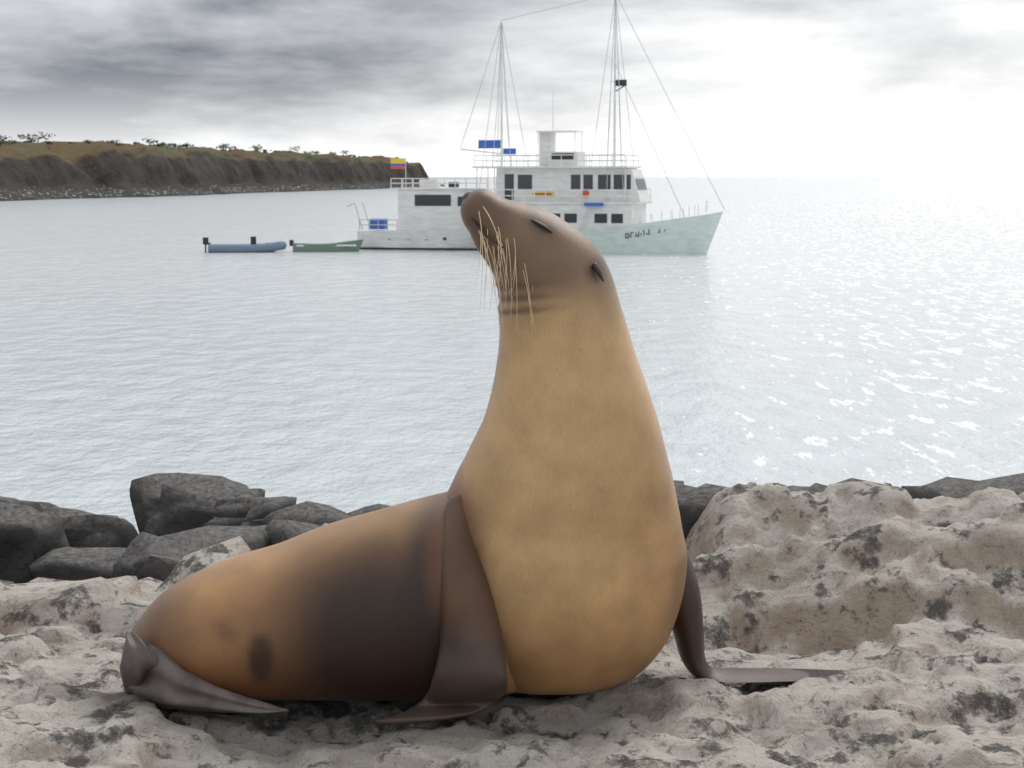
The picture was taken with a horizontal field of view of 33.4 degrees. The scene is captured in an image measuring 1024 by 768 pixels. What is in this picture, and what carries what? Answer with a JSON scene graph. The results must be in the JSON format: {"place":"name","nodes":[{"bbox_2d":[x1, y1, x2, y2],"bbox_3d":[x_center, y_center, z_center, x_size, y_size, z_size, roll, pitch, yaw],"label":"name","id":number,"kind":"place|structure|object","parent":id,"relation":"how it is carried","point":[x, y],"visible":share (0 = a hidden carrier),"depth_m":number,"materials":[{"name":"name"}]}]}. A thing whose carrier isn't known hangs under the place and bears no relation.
{"place":"outdoors","nodes":[
{"label":"outdoors","id":0,"kind":"place"},
{"bbox_2d":[0,140,445,200],"bbox_3d":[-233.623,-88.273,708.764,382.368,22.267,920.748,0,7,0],"label":"island terrain","id":1,"kind":"structure","parent":0,"point":[59,170],"depth_m":580.05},
{"bbox_2d":[0,131,399,157],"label":"island shrub","id":2,"kind":"object","parent":1,"relation":"on","point":[159,144],"depth_m":625.20,"materials":[{"name":"green plant"}]},
{"bbox_2d":[0,177,1023,533],"bbox_3d":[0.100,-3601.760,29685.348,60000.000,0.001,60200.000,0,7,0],"label":"sea water","id":3,"kind":"structure","parent":0,"point":[798,331],"depth_m":65.67,"materials":[{"name":"grey liquid"}]},
{"bbox_2d":[203,236,286,252],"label":"inflatable dinghy","id":4,"kind":"object","parent":3,"relation":"on","point":[253,247],"visible":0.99,"depth_m":142.29,"materials":[{"name":"blue rubber"}]},
{"bbox_2d":[289,239,363,251],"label":"small boat","id":5,"kind":"object","parent":3,"relation":"on","point":[350,246],"visible":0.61,"depth_m":143.51,"materials":[{"name":"green wood"}]},
{"bbox_2d":[347,157,486,250],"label":"white cruiser","id":6,"kind":"object","parent":3,"relation":"on","point":[429,215],"visible":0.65,"depth_m":146.66,"materials":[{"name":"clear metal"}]},
{"bbox_2d":[460,0,724,254],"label":"ship","id":7,"kind":"object","parent":3,"relation":"on","point":[601,208],"visible":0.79,"depth_m":139.21,"materials":[{"name":"white metal"}]},
{"bbox_2d":[0,481,1023,767],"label":"ground rock","id":8,"kind":"object","parent":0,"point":[900,609],"visible":0.5,"depth_m":3.30,"materials":[{"name":"beige stone"}]},
{"bbox_2d":[0,523,327,656],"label":"pale boulders","id":9,"kind":"object","parent":8,"relation":"on","point":[61,618],"visible":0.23,"depth_m":4.18,"materials":[{"name":"beige stone"}]},
{"bbox_2d":[119,189,843,724],"bbox_3d":[-0.019,0.113,3.307,1.493,0.977,0.481,0,7,0],"label":"sea lion","id":10,"kind":"object","parent":8,"relation":"on","point":[539,547],"visible":0.99,"depth_m":3.17},
{"bbox_2d":[0,473,1023,583],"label":"rocks","id":11,"kind":"object","parent":8,"relation":"on","point":[179,517],"visible":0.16,"depth_m":5.43,"materials":[{"name":"grey stone"}]},
{"bbox_2d":[0,0,1023,176],"label":"sky","id":12,"kind":"structure","parent":0,"point":[757,88],"materials":[{"name":"grey"}]}
]}

